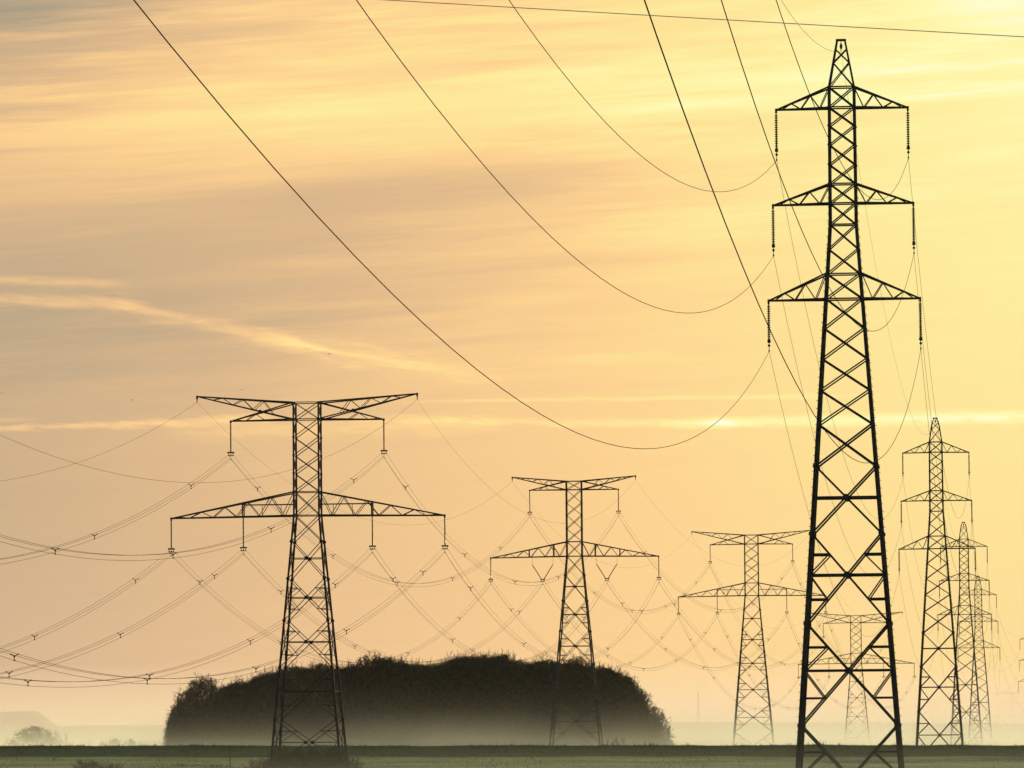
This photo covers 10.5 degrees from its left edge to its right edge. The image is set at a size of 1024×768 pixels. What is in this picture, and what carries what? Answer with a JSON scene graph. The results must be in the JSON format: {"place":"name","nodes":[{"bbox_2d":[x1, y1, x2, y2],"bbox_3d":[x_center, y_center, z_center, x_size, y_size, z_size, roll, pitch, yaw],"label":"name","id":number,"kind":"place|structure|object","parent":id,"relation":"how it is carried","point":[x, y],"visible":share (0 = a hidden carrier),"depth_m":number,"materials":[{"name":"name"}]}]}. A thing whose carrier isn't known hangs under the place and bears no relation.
{"place":"outdoors","nodes":[
{"label":"outdoors","id":0,"kind":"place"},
{"bbox_2d":[0,722,1023,767],"bbox_3d":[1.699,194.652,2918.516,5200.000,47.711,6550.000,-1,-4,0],"label":"ground","id":1,"kind":"structure","parent":0,"point":[754,733],"depth_m":687.16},
{"bbox_2d":[4,710,32,731],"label":"distant tree","id":2,"kind":"object","parent":1,"relation":"on","point":[19,715],"visible":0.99,"depth_m":3383.33,"materials":[{"name":"grey plant"}]},
{"bbox_2d":[6,725,60,745],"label":"bare tree","id":3,"kind":"object","parent":1,"relation":"on","point":[27,737],"visible":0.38,"depth_m":1246.93,"materials":[{"name":"grey plant"}]},
{"bbox_2d":[28,722,57,729],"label":"distant tree","id":4,"kind":"object","parent":1,"relation":"on","point":[49,725],"visible":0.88,"depth_m":3406.55,"materials":[{"name":"grey plant"}]},
{"bbox_2d":[71,759,105,767],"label":"bush","id":5,"kind":"object","parent":1,"relation":"on","point":[81,763],"visible":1,"depth_m":610.24,"materials":[{"name":"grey plant"}]},
{"bbox_2d":[163,698,203,745],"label":"bare tree","id":6,"kind":"object","parent":1,"relation":"on","point":[173,721],"visible":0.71,"depth_m":961.74,"materials":[{"name":"grey plant"}]},
{"bbox_2d":[165,688,218,745],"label":"bare tree","id":7,"kind":"object","parent":1,"relation":"on","point":[187,693],"visible":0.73,"depth_m":968.07,"materials":[{"name":"grey plant"}]},
{"bbox_2d":[163,672,243,745],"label":"bare tree","id":8,"kind":"object","parent":1,"relation":"on","point":[210,691],"visible":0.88,"depth_m":964.44,"materials":[{"name":"grey plant"}]},
{"bbox_2d":[193,694,242,745],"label":"tree","id":9,"kind":"object","parent":1,"relation":"on","point":[214,719],"visible":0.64,"depth_m":967.04,"materials":[{"name":"grey plant"}]},
{"bbox_2d":[202,682,258,744],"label":"bare tree","id":10,"kind":"object","parent":1,"relation":"on","point":[245,709],"visible":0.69,"depth_m":968.65,"materials":[{"name":"grey plant"}]},
{"bbox_2d":[215,716,261,745],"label":"tree","id":11,"kind":"object","parent":1,"relation":"on","point":[247,735],"visible":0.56,"depth_m":965.82,"materials":[{"name":"grey plant"}]},
{"bbox_2d":[225,673,262,705],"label":"bare tree","id":12,"kind":"object","parent":1,"relation":"on","point":[235,684],"visible":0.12,"depth_m":983.92,"materials":[{"name":"grey plant"}]},
{"bbox_2d":[235,695,262,721],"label":"tree","id":13,"kind":"object","parent":1,"relation":"on","point":[248,702],"visible":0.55,"depth_m":973.25,"materials":[{"name":"grey plant"}]},
{"bbox_2d":[231,674,275,708],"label":"bare tree","id":14,"kind":"object","parent":1,"relation":"on","point":[258,687],"visible":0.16,"depth_m":981.96,"materials":[{"name":"grey plant"}]},
{"bbox_2d":[239,709,278,745],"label":"tree","id":15,"kind":"object","parent":1,"relation":"on","point":[255,735],"visible":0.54,"depth_m":968.22,"materials":[{"name":"grey plant"}]},
{"bbox_2d":[237,666,291,695],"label":"bare tree","id":16,"kind":"object","parent":1,"relation":"on","point":[271,676],"visible":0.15,"depth_m":987.59,"materials":[{"name":"grey plant"}]},
{"bbox_2d":[248,759,285,767],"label":"bush","id":17,"kind":"object","parent":1,"relation":"on","point":[269,764],"visible":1,"depth_m":594.59,"materials":[{"name":"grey plant"}]},
{"bbox_2d":[243,683,308,745],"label":"tree","id":18,"kind":"object","parent":1,"relation":"on","point":[267,702],"visible":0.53,"depth_m":966.79,"materials":[{"name":"grey plant"}]},
{"bbox_2d":[271,758,317,767],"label":"bush","id":19,"kind":"object","parent":1,"relation":"on","point":[295,763],"visible":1,"depth_m":591.77,"materials":[{"name":"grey plant"}]},
{"bbox_2d":[258,674,331,712],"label":"bare tree","id":20,"kind":"object","parent":1,"relation":"on","point":[289,684],"visible":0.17,"depth_m":978.86,"materials":[{"name":"grey plant"}]},
{"bbox_2d":[269,683,321,745],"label":"tree","id":21,"kind":"object","parent":1,"relation":"on","point":[306,704],"visible":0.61,"depth_m":966.62,"materials":[{"name":"grey plant"}]},
{"bbox_2d":[270,709,330,745],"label":"tree","id":22,"kind":"object","parent":1,"relation":"on","point":[300,731],"visible":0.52,"depth_m":966.43,"materials":[{"name":"grey plant"}]},
{"bbox_2d":[281,753,328,767],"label":"bush","id":23,"kind":"object","parent":1,"relation":"on","point":[311,761],"visible":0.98,"depth_m":596.38,"materials":[{"name":"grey plant"}]},
{"bbox_2d":[285,680,329,745],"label":"tree","id":24,"kind":"object","parent":1,"relation":"on","point":[317,693],"visible":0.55,"depth_m":969.55,"materials":[{"name":"grey plant"}]},
{"bbox_2d":[168,393,447,767],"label":"lattice pylon","id":25,"kind":"object","parent":1,"relation":"on","point":[294,493],"visible":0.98,"depth_m":613.14,"materials":[{"name":"metal"}]},
{"bbox_2d":[1,552,172,649],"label":"cable bundle","id":26,"kind":"object","parent":25,"relation":"hanging from","point":[87,607],"visible":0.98,"depth_m":571.67,"materials":[{"name":"metal"}]},
{"bbox_2d":[0,455,232,563],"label":"cable bundle","id":27,"kind":"object","parent":25,"relation":"hanging from","point":[115,524],"visible":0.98,"depth_m":554.07,"materials":[{"name":"metal"}]},
{"bbox_2d":[1,551,239,678],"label":"cable bundle","id":28,"kind":"object","parent":25,"relation":"hanging from","point":[120,631],"visible":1,"depth_m":551.31,"materials":[{"name":"metal"}]},
{"bbox_2d":[0,564,358,686],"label":"cable bundle","id":29,"kind":"object","parent":25,"relation":"hanging from","point":[28,681],"visible":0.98,"depth_m":510.99,"materials":[{"name":"metal"}]},
{"bbox_2d":[0,456,382,560],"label":"cable bundle","id":30,"kind":"object","parent":25,"relation":"hanging from","point":[193,549],"visible":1,"depth_m":507.65,"materials":[{"name":"metal"}]},
{"bbox_2d":[1,402,413,482],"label":"power cable","id":31,"kind":"object","parent":25,"relation":"hanging from","point":[207,482],"visible":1,"depth_m":500.25,"materials":[{"name":"metal"}]},
{"bbox_2d":[0,549,443,683],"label":"cable bundle","id":32,"kind":"object","parent":25,"relation":"hanging from","point":[146,679],"visible":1,"depth_m":482.43,"materials":[{"name":"metal"}]},
{"bbox_2d":[285,747,332,766],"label":"bush","id":33,"kind":"object","parent":1,"relation":"on","point":[297,753],"visible":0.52,"depth_m":602.78,"materials":[{"name":"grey plant"}]},
{"bbox_2d":[301,751,338,767],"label":"bush","id":34,"kind":"object","parent":1,"relation":"on","point":[316,756],"visible":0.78,"depth_m":598.09,"materials":[{"name":"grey plant"}]},
{"bbox_2d":[306,658,335,677],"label":"bare tree","id":35,"kind":"object","parent":1,"relation":"on","point":[321,666],"visible":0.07,"depth_m":1014.11,"materials":[{"name":"grey plant"}]},
{"bbox_2d":[301,685,348,745],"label":"tree","id":36,"kind":"object","parent":1,"relation":"on","point":[329,693],"visible":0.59,"depth_m":968.82,"materials":[{"name":"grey plant"}]},
{"bbox_2d":[306,758,352,767],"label":"bush","id":37,"kind":"object","parent":1,"relation":"on","point":[322,764],"visible":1,"depth_m":592.05,"materials":[{"name":"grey plant"}]},
{"bbox_2d":[310,666,362,694],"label":"bare tree","id":38,"kind":"object","parent":1,"relation":"on","point":[327,683],"visible":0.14,"depth_m":979.25,"materials":[{"name":"grey plant"}]},
{"bbox_2d":[305,691,369,745],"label":"tree","id":39,"kind":"object","parent":1,"relation":"on","point":[324,715],"visible":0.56,"depth_m":964.52,"materials":[{"name":"grey plant"}]},
{"bbox_2d":[331,754,366,767],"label":"bush","id":40,"kind":"object","parent":1,"relation":"on","point":[346,764],"visible":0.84,"depth_m":602.80,"materials":[{"name":"grey plant"}]},
{"bbox_2d":[321,664,382,695],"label":"bare tree","id":41,"kind":"object","parent":1,"relation":"on","point":[342,680],"visible":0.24,"depth_m":978.63,"materials":[{"name":"grey plant"}]},
{"bbox_2d":[331,693,386,745],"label":"tree","id":42,"kind":"object","parent":1,"relation":"on","point":[358,704],"visible":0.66,"depth_m":965.74,"materials":[{"name":"grey plant"}]},
{"bbox_2d":[340,700,397,745],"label":"tree","id":43,"kind":"object","parent":1,"relation":"on","point":[367,716],"visible":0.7,"depth_m":963.98,"materials":[{"name":"grey plant"}]},
{"bbox_2d":[342,649,400,696],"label":"bare tree","id":44,"kind":"object","parent":1,"relation":"on","point":[373,665],"visible":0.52,"depth_m":979.07,"materials":[{"name":"grey plant"}]},
{"bbox_2d":[349,687,404,745],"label":"tree","id":45,"kind":"object","parent":1,"relation":"on","point":[376,697],"visible":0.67,"depth_m":967.28,"materials":[{"name":"grey plant"}]},
{"bbox_2d":[355,696,411,745],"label":"tree","id":46,"kind":"object","parent":1,"relation":"on","point":[388,710],"visible":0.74,"depth_m":964.98,"materials":[{"name":"grey plant"}]},
{"bbox_2d":[373,692,422,745],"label":"tree","id":47,"kind":"object","parent":1,"relation":"on","point":[402,702],"visible":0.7,"depth_m":965.59,"materials":[{"name":"grey plant"}]},
{"bbox_2d":[361,661,439,703],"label":"bare tree","id":48,"kind":"object","parent":1,"relation":"on","point":[397,675],"visible":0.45,"depth_m":975.47,"materials":[{"name":"grey plant"}]},
{"bbox_2d":[384,709,433,744],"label":"tree","id":49,"kind":"object","parent":1,"relation":"on","point":[405,732],"visible":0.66,"depth_m":965.77,"materials":[{"name":"grey plant"}]},
{"bbox_2d":[395,659,442,693],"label":"bare tree","id":50,"kind":"object","parent":1,"relation":"on","point":[420,669],"visible":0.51,"depth_m":977.20,"materials":[{"name":"grey plant"}]},
{"bbox_2d":[399,699,441,745],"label":"tree","id":51,"kind":"object","parent":1,"relation":"on","point":[414,733],"visible":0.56,"depth_m":966.47,"materials":[{"name":"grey plant"}]},
{"bbox_2d":[403,682,443,738],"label":"tree","id":52,"kind":"object","parent":1,"relation":"on","point":[416,695],"visible":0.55,"depth_m":972.01,"materials":[{"name":"grey plant"}]},
{"bbox_2d":[406,677,472,745],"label":"tree","id":53,"kind":"object","parent":1,"relation":"on","point":[435,693],"visible":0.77,"depth_m":967.12,"materials":[{"name":"grey plant"}]},
{"bbox_2d":[421,701,473,745],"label":"tree","id":54,"kind":"object","parent":1,"relation":"on","point":[445,722],"visible":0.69,"depth_m":965.92,"materials":[{"name":"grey plant"}]},
{"bbox_2d":[423,656,484,700],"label":"bare tree","id":55,"kind":"object","parent":1,"relation":"on","point":[441,668],"visible":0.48,"depth_m":976.03,"materials":[{"name":"grey plant"}]},
{"bbox_2d":[429,654,494,694],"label":"bare tree","id":56,"kind":"object","parent":1,"relation":"on","point":[467,670],"visible":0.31,"depth_m":978.19,"materials":[{"name":"grey plant"}]},
{"bbox_2d":[445,705,507,745],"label":"tree","id":57,"kind":"object","parent":1,"relation":"on","point":[473,727],"visible":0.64,"depth_m":964.46,"materials":[{"name":"grey plant"}]},
{"bbox_2d":[447,684,520,745],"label":"tree","id":58,"kind":"object","parent":1,"relation":"on","point":[483,700],"visible":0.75,"depth_m":964.95,"materials":[{"name":"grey plant"}]},
{"bbox_2d":[470,653,506,678],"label":"bare tree","id":59,"kind":"object","parent":1,"relation":"on","point":[483,664],"visible":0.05,"depth_m":994.65,"materials":[{"name":"grey plant"}]},
{"bbox_2d":[467,706,523,745],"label":"tree","id":60,"kind":"object","parent":1,"relation":"on","point":[503,731],"visible":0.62,"depth_m":965.67,"materials":[{"name":"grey plant"}]},
{"bbox_2d":[491,647,520,667],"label":"bare tree","id":61,"kind":"object","parent":1,"relation":"on","point":[502,657],"visible":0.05,"depth_m":1016.15,"materials":[{"name":"grey plant"}]},
{"bbox_2d":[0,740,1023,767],"bbox_3d":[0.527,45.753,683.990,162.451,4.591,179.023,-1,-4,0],"label":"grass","id":62,"kind":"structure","parent":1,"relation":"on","point":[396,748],"depth_m":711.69,"materials":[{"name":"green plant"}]},
{"bbox_2d":[485,680,538,744],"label":"tree","id":63,"kind":"object","parent":1,"relation":"on","point":[509,697],"visible":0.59,"depth_m":971.36,"materials":[{"name":"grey plant"}]},
{"bbox_2d":[495,682,531,735],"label":"tree","id":64,"kind":"object","parent":1,"relation":"on","point":[506,698],"visible":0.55,"depth_m":972.65,"materials":[{"name":"grey plant"}]},
{"bbox_2d":[506,677,546,745],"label":"tree","id":65,"kind":"object","parent":1,"relation":"on","point":[526,689],"visible":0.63,"depth_m":972.16,"materials":[{"name":"grey plant"}]},
{"bbox_2d":[505,659,553,688],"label":"bare tree","id":66,"kind":"object","parent":1,"relation":"on","point":[534,673],"visible":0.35,"depth_m":981.50,"materials":[{"name":"grey plant"}]},
{"bbox_2d":[525,680,566,744],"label":"tree","id":67,"kind":"object","parent":1,"relation":"on","point":[548,695],"visible":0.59,"depth_m":970.04,"materials":[{"name":"grey plant"}]},
{"bbox_2d":[517,703,578,745],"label":"tree","id":68,"kind":"object","parent":1,"relation":"on","point":[534,727],"visible":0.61,"depth_m":968.06,"materials":[{"name":"grey plant"}]},
{"bbox_2d":[541,683,594,745],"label":"tree","id":69,"kind":"object","parent":1,"relation":"on","point":[559,709],"visible":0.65,"depth_m":965.50,"materials":[{"name":"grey plant"}]},
{"bbox_2d":[538,656,598,687],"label":"bare tree","id":70,"kind":"object","parent":1,"relation":"on","point":[568,669],"visible":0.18,"depth_m":983.45,"materials":[{"name":"grey plant"}]},
{"bbox_2d":[488,475,660,745],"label":"lattice pylon","id":71,"kind":"object","parent":1,"relation":"on","point":[593,672],"visible":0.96,"depth_m":879.69,"materials":[{"name":"metal"}]},
{"bbox_2d":[177,557,490,665],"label":"cable bundle","id":72,"kind":"object","parent":71,"relation":"hanging from","point":[308,652],"visible":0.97,"depth_m":707.08,"materials":[{"name":"metal"}]},
{"bbox_2d":[229,456,529,586],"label":"cable bundle","id":73,"kind":"object","parent":71,"relation":"hanging from","point":[368,572],"visible":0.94,"depth_m":718.03,"materials":[{"name":"metal"}]},
{"bbox_2d":[244,555,540,665],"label":"cable bundle","id":74,"kind":"object","parent":71,"relation":"hanging from","point":[376,653],"visible":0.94,"depth_m":709.37,"materials":[{"name":"metal"}]},
{"bbox_2d":[373,549,607,664],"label":"cable bundle","id":75,"kind":"object","parent":71,"relation":"hanging from","point":[464,645],"visible":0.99,"depth_m":706.17,"materials":[{"name":"metal"}]},
{"bbox_2d":[382,454,617,585],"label":"cable bundle","id":76,"kind":"object","parent":71,"relation":"hanging from","point":[473,558],"visible":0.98,"depth_m":701.31,"materials":[{"name":"metal"}]},
{"bbox_2d":[444,551,660,663],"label":"cable bundle","id":77,"kind":"object","parent":71,"relation":"hanging from","point":[533,647],"visible":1,"depth_m":711.96,"materials":[{"name":"metal"}]},
{"bbox_2d":[546,686,609,745],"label":"tree","id":78,"kind":"object","parent":1,"relation":"on","point":[580,695],"visible":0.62,"depth_m":964.60,"materials":[{"name":"grey plant"}]},
{"bbox_2d":[561,651,603,692],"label":"bare tree","id":79,"kind":"object","parent":1,"relation":"on","point":[580,663],"visible":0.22,"depth_m":987.33,"materials":[{"name":"grey plant"}]},
{"bbox_2d":[555,675,612,744],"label":"tree","id":80,"kind":"object","parent":1,"relation":"on","point":[584,685],"visible":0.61,"depth_m":968.15,"materials":[{"name":"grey plant"}]},
{"bbox_2d":[568,706,616,745],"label":"tree","id":81,"kind":"object","parent":1,"relation":"on","point":[605,725],"visible":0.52,"depth_m":964.49,"materials":[{"name":"grey plant"}]},
{"bbox_2d":[585,689,628,744],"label":"tree","id":82,"kind":"object","parent":1,"relation":"on","point":[612,702],"visible":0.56,"depth_m":969.20,"materials":[{"name":"grey plant"}]},
{"bbox_2d":[588,668,644,710],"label":"bare tree","id":83,"kind":"object","parent":1,"relation":"on","point":[614,682],"visible":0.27,"depth_m":978.96,"materials":[{"name":"grey plant"}]},
{"bbox_2d":[593,702,656,745],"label":"tree","id":84,"kind":"object","parent":1,"relation":"on","point":[620,714],"visible":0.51,"depth_m":965.45,"materials":[{"name":"grey plant"}]},
{"bbox_2d":[606,702,660,744],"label":"tree","id":85,"kind":"object","parent":1,"relation":"on","point":[631,708],"visible":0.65,"depth_m":966.85,"materials":[{"name":"grey plant"}]},
{"bbox_2d":[623,683,659,713],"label":"bare tree","id":86,"kind":"object","parent":1,"relation":"on","point":[644,703],"visible":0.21,"depth_m":988.53,"materials":[{"name":"grey plant"}]},
{"bbox_2d":[611,708,674,744],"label":"tree","id":87,"kind":"object","parent":1,"relation":"on","point":[652,722],"visible":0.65,"depth_m":964.58,"materials":[{"name":"grey plant"}]},
{"bbox_2d":[645,703,676,744],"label":"bare tree","id":88,"kind":"object","parent":1,"relation":"on","point":[653,709],"visible":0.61,"depth_m":969.92,"materials":[{"name":"grey plant"}]},
{"bbox_2d":[677,530,827,745],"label":"lattice pylon","id":89,"kind":"object","parent":1,"relation":"on","point":[740,657],"visible":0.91,"depth_m":1144.97,"materials":[{"name":"metal"}]},
{"bbox_2d":[767,39,921,767],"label":"lattice pylon","id":90,"kind":"object","parent":1,"relation":"on","point":[848,497],"visible":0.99,"depth_m":438.08,"materials":[{"name":"metal"}]},
{"bbox_2d":[133,0,768,448],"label":"power cable","id":91,"kind":"object","parent":90,"relation":"attached to","point":[359,260],"visible":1,"depth_m":163.51,"materials":[{"name":"metal"}]},
{"bbox_2d":[356,0,772,312],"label":"power cable","id":92,"kind":"object","parent":90,"relation":"attached to","point":[499,182],"visible":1,"depth_m":203.44,"materials":[{"name":"metal"}]},
{"bbox_2d":[509,0,776,191],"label":"power cable","id":93,"kind":"object","parent":90,"relation":"hanging from","point":[606,123],"visible":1,"depth_m":254.35,"materials":[{"name":"metal"}]},
{"bbox_2d":[644,0,920,462],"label":"power cable","id":94,"kind":"object","parent":90,"relation":"attached to","point":[732,239],"visible":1,"depth_m":147.91,"materials":[{"name":"metal"}]},
{"bbox_2d":[721,0,913,330],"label":"power cable","id":95,"kind":"object","parent":90,"relation":"attached to","point":[779,173],"visible":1,"depth_m":188.42,"materials":[{"name":"metal"}]},
{"bbox_2d":[776,0,907,199],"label":"power cable","id":96,"kind":"object","parent":90,"relation":"attached to","point":[817,113],"visible":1,"depth_m":236.50,"materials":[{"name":"metal"}]},
{"bbox_2d":[908,159,968,517],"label":"power cable","id":97,"kind":"object","parent":90,"relation":"hanging from","point":[927,347],"visible":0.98,"depth_m":513.14,"materials":[{"name":"metal"}]},
{"bbox_2d":[797,612,915,744],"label":"lattice pylon","id":98,"kind":"object","parent":1,"relation":"on","point":[850,653],"visible":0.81,"depth_m":1456.48,"materials":[{"name":"metal"}]},
{"bbox_2d":[898,418,975,744],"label":"lattice pylon","id":99,"kind":"object","parent":1,"relation":"on","point":[945,548],"visible":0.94,"depth_m":873.47,"materials":[{"name":"metal"}]},
{"bbox_2d":[937,522,991,745],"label":"lattice pylon","id":100,"kind":"object","parent":1,"relation":"on","point":[974,659],"visible":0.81,"depth_m":1238.49,"materials":[{"name":"metal"}]},
{"bbox_2d":[958,577,999,745],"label":"lattice pylon","id":101,"kind":"object","parent":1,"relation":"on","point":[980,702],"visible":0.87,"depth_m":1592.44,"materials":[{"name":"metal"}]},
{"bbox_2d":[0,0,1023,725],"label":"sky","id":102,"kind":"structure","parent":0,"point":[153,260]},
{"bbox_2d":[389,0,1023,36],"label":"power cable","id":103,"kind":"object","parent":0,"point":[708,18],"visible":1,"depth_m":83.44,"materials":[{"name":"black metal"}]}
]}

